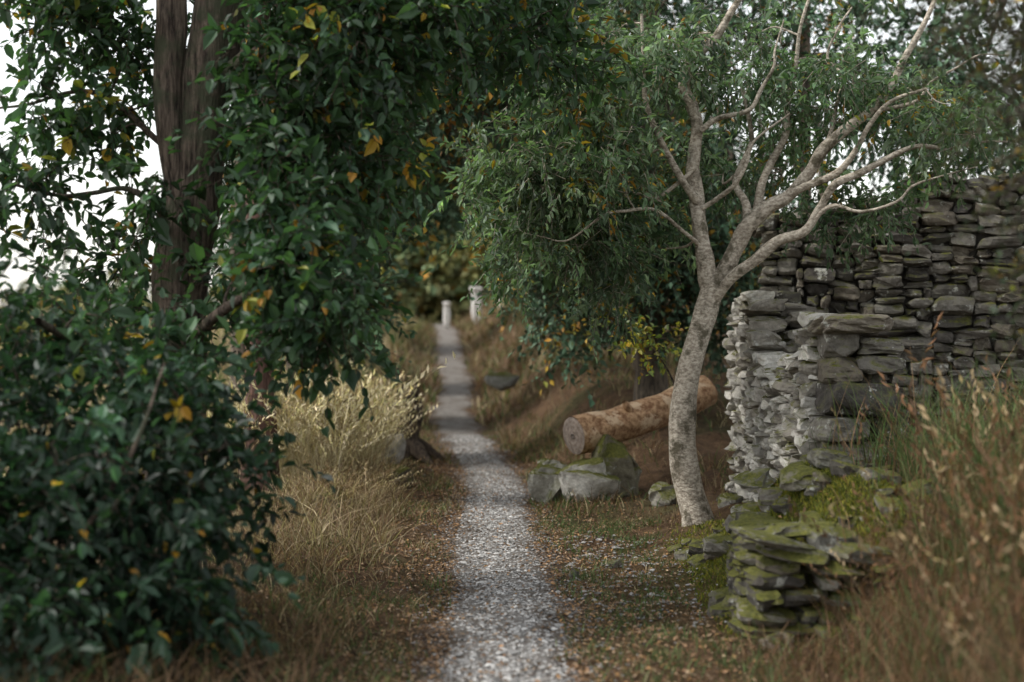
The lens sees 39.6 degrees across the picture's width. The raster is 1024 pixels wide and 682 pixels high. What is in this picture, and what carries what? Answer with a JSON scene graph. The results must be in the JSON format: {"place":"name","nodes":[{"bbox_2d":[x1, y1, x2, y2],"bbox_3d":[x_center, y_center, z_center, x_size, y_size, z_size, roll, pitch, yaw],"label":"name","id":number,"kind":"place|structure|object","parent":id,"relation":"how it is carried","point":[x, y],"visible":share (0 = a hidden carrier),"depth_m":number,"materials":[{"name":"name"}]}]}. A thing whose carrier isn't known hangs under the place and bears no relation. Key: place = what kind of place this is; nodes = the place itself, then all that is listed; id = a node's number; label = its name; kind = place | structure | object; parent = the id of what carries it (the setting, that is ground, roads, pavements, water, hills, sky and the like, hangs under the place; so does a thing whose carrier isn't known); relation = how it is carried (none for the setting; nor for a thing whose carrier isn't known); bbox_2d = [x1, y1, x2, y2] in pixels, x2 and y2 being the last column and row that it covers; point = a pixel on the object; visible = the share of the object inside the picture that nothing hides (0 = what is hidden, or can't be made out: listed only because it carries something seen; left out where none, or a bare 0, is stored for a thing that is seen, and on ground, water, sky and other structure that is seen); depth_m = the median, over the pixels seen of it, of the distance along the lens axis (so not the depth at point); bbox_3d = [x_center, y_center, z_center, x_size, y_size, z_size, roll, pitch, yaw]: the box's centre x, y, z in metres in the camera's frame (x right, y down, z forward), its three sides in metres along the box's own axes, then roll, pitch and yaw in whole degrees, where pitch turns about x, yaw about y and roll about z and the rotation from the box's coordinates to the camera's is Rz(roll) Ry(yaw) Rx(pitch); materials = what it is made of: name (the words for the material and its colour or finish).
{"place":"outdoors","nodes":[
{"label":"outdoors","id":0,"kind":"place"},
{"bbox_2d":[0,0,1022,310],"label":"sky","id":1,"kind":"structure","parent":0,"point":[151,156],"materials":[{"name":"white"}]},
{"bbox_2d":[0,292,1023,681],"bbox_3d":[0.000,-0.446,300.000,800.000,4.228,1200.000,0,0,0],"label":"ground","id":2,"kind":"structure","parent":0,"point":[712,439],"depth_m":9.80,"materials":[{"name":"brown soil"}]},
{"bbox_2d":[0,281,335,681],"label":"hazel shrub","id":3,"kind":"object","parent":2,"relation":"on","point":[63,480],"visible":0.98,"depth_m":6.37,"materials":[{"name":"green plant"}]},
{"bbox_2d":[0,0,647,567],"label":"elm tree","id":4,"kind":"object","parent":2,"relation":"on","point":[292,300],"visible":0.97,"depth_m":8.47,"materials":[{"name":"green plant"}]},
{"bbox_2d":[205,350,455,579],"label":"tall dry grass","id":5,"kind":"structure","parent":2,"relation":"on","point":[348,446],"depth_m":13.85,"materials":[{"name":"beige plant"}]},
{"bbox_2d":[314,490,353,506],"bbox_3d":[-1.612,1.469,12.799,0.374,0.248,0.289,0,0,0],"label":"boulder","id":6,"kind":"object","parent":2,"relation":"on","point":[336,500],"visible":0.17,"depth_m":12.70,"materials":[{"name":"grey stone"}]},
{"bbox_2d":[227,160,446,372],"bbox_3d":[-2.238,-4.237,31.614,8.191,10.107,5.709,0,0,0],"label":"oak tree","id":7,"kind":"object","parent":2,"relation":"on","point":[383,262],"visible":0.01,"depth_m":31.00,"materials":[{"name":"green plant"}]},
{"bbox_2d":[380,433,405,463],"bbox_3d":[-1.490,1.343,17.597,0.338,0.430,0.334,0,0,32],"label":"boulder","id":8,"kind":"object","parent":2,"relation":"on","point":[401,451],"visible":0.36,"depth_m":17.50,"materials":[{"name":"stone"}]},
{"bbox_2d":[380,464,414,488],"bbox_3d":[-1.230,1.478,15.223,0.380,0.314,0.316,0,0,0],"label":"boulder","id":9,"kind":"object","parent":2,"relation":"on","point":[404,470],"visible":0.45,"depth_m":15.16,"materials":[{"name":"grey stone"}]},
{"bbox_2d":[284,94,520,381],"bbox_3d":[-2.332,-3.431,24.923,6.035,9.106,4.517,0,0,-21],"label":"oak tree","id":10,"kind":"object","parent":2,"relation":"on","point":[453,206],"visible":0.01,"depth_m":24.02,"materials":[{"name":"green plant"}]},
{"bbox_2d":[210,6,605,419],"bbox_3d":[-1.363,-2.623,19.169,6.443,8.106,3.883,0,0,-34],"label":"oak tree","id":11,"kind":"object","parent":2,"relation":"on","point":[420,197],"visible":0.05,"depth_m":18.89,"materials":[{"name":"green plant"}]},
{"bbox_2d":[0,30,829,323],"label":"distant trees","id":12,"kind":"object","parent":2,"relation":"on","point":[450,280],"visible":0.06,"depth_m":57.74,"materials":[{"name":"green plant"}]},
{"bbox_2d":[388,368,443,464],"bbox_3d":[-1.418,1.005,18.599,1.100,1.317,1.120,0,0,0],"label":"tree stump","id":13,"kind":"object","parent":2,"relation":"on","point":[418,446],"visible":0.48,"depth_m":18.45,"materials":[{"name":"brown wood"}]},
{"bbox_2d":[187,0,668,490],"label":"oak tree","id":14,"kind":"object","parent":2,"relation":"on","point":[490,101],"visible":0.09,"depth_m":14.35,"materials":[{"name":"green plant"}]},
{"bbox_2d":[442,302,450,328],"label":"stone gatepost","id":15,"kind":"object","parent":2,"relation":"on","point":[446,315],"visible":0.91,"depth_m":50.90,"materials":[{"name":"white stone"}]},
{"bbox_2d":[469,287,482,323],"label":"stone gatepost","id":16,"kind":"object","parent":2,"relation":"on","point":[475,291],"visible":0.7,"depth_m":49.84,"materials":[{"name":"white stone"}]},
{"bbox_2d":[484,372,519,390],"bbox_3d":[-0.178,0.712,24.974,0.628,0.348,0.441,0,0,0],"label":"boulder","id":17,"kind":"object","parent":2,"relation":"on","point":[500,381],"visible":1,"depth_m":24.81,"materials":[{"name":"grey stone"}]},
{"bbox_2d":[18,377,1021,681],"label":"fallen leaves","id":18,"kind":"object","parent":2,"relation":"on","point":[450,567],"visible":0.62,"depth_m":8.79,"materials":[{"name":"brown plant"}]},
{"bbox_2d":[527,458,567,503],"bbox_3d":[0.385,1.407,14.111,0.472,0.496,0.443,0,0,0],"label":"boulder","id":19,"kind":"object","parent":2,"relation":"on","point":[543,482],"visible":0.69,"depth_m":13.95,"materials":[{"name":"grey stone"}]},
{"bbox_2d":[432,1,677,317],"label":"oak tree","id":20,"kind":"object","parent":2,"relation":"on","point":[464,253],"visible":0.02,"depth_m":39.67,"materials":[{"name":"green plant"}]},
{"bbox_2d":[568,568,578,578],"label":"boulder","id":21,"kind":"object","parent":2,"relation":"on","point":[573,570],"visible":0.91,"depth_m":9.57,"materials":[{"name":"grey stone"}]},
{"bbox_2d":[393,0,776,370],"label":"oak tree","id":22,"kind":"object","parent":2,"relation":"on","point":[685,125],"visible":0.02,"depth_m":22.74,"materials":[{"name":"green plant"}]},
{"bbox_2d":[555,457,620,502],"bbox_3d":[0.736,1.425,13.945,0.642,0.582,0.521,0,0,0],"label":"boulder","id":23,"kind":"object","parent":2,"relation":"on","point":[585,475],"visible":0.81,"depth_m":13.73,"materials":[{"name":"grey stone"}]},
{"bbox_2d":[608,558,623,567],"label":"boulder","id":24,"kind":"object","parent":2,"relation":"on","point":[614,562],"visible":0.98,"depth_m":9.88,"materials":[{"name":"grey stone"}]},
{"bbox_2d":[591,434,641,498],"bbox_3d":[0.976,1.240,14.157,0.672,0.639,0.499,0,0,-43],"label":"boulder","id":25,"kind":"object","parent":2,"relation":"on","point":[621,464],"visible":0.65,"depth_m":14.01,"materials":[{"name":"stone"}]},
{"bbox_2d":[563,375,717,454],"bbox_3d":[1.340,0.745,14.555,1.782,0.772,0.385,0,0,-32],"label":"fallen log","id":26,"kind":"object","parent":25,"relation":"on","point":[583,433],"visible":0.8,"depth_m":14.27,"materials":[{"name":"brown wood"}]},
{"bbox_2d":[482,1,751,349],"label":"oak tree","id":27,"kind":"object","parent":2,"relation":"on","point":[706,212],"depth_m":29.88,"materials":[{"name":"green plant"}]},
{"bbox_2d":[421,0,833,411],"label":"oak tree","id":28,"kind":"object","parent":2,"relation":"on","point":[681,303],"visible":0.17,"depth_m":16.91,"materials":[{"name":"green plant"}]},
{"bbox_2d":[591,301,688,384],"bbox_3d":[1.242,0.522,12.645,0.776,1.760,0.887,0,0,37],"label":"bramble","id":29,"kind":"object","parent":2,"relation":"on","point":[649,341],"visible":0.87,"depth_m":12.67,"materials":[{"name":"green plant"}]},
{"bbox_2d":[649,481,677,505],"bbox_3d":[1.449,1.462,13.405,0.318,0.253,0.304,0,0,0],"label":"boulder","id":30,"kind":"object","parent":2,"relation":"on","point":[659,489],"visible":0.66,"depth_m":13.34,"materials":[{"name":"grey stone"}]},
{"bbox_2d":[423,0,1023,526],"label":"willow tree","id":31,"kind":"object","parent":2,"relation":"on","point":[545,188],"visible":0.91,"depth_m":11.45,"materials":[{"name":"green plant"}]},
{"bbox_2d":[667,448,936,652],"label":"stones","id":32,"kind":"object","parent":2,"relation":"on","point":[767,552],"visible":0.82,"depth_m":7.62,"materials":[{"name":"grey stone"}]},
{"bbox_2d":[651,460,976,639],"bbox_3d":[2.196,1.191,10.310,2.156,0.916,5.567,0,0,0],"label":"moss","id":33,"kind":"object","parent":2,"relation":"on","point":[836,483],"visible":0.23,"depth_m":8.40,"materials":[{"name":"green plant"}]},
{"bbox_2d":[651,0,1023,319],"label":"oak tree","id":34,"kind":"object","parent":2,"relation":"on","point":[810,15],"visible":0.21,"depth_m":16.38,"materials":[{"name":"green plant"}]},
{"bbox_2d":[719,312,1023,681],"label":"bracken grass","id":35,"kind":"structure","parent":2,"relation":"on","point":[965,464],"depth_m":6.55,"materials":[{"name":"beige plant"}]},
{"bbox_2d":[768,195,1023,467],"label":"stone wall","id":36,"kind":"structure","parent":2,"relation":"on","point":[979,238],"depth_m":12.84,"materials":[{"name":"stone"}]},
{"bbox_2d":[722,171,1023,501],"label":"stones","id":37,"kind":"object","parent":36,"relation":"on","point":[770,429],"visible":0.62,"depth_m":12.66,"materials":[{"name":"grey stone"}]},
{"bbox_2d":[783,0,1023,198],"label":"oak tree","id":38,"kind":"object","parent":2,"relation":"on","point":[885,26],"visible":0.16,"depth_m":18.85,"materials":[{"name":"green plant"}]},
{"bbox_2d":[857,0,1023,393],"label":"hawthorn tree","id":39,"kind":"object","parent":2,"relation":"on","point":[1015,42],"visible":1,"depth_m":5.72,"materials":[{"name":"green plant"}]},
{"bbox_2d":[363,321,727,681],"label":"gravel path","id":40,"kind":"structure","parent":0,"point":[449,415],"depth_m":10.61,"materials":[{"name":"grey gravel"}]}
]}

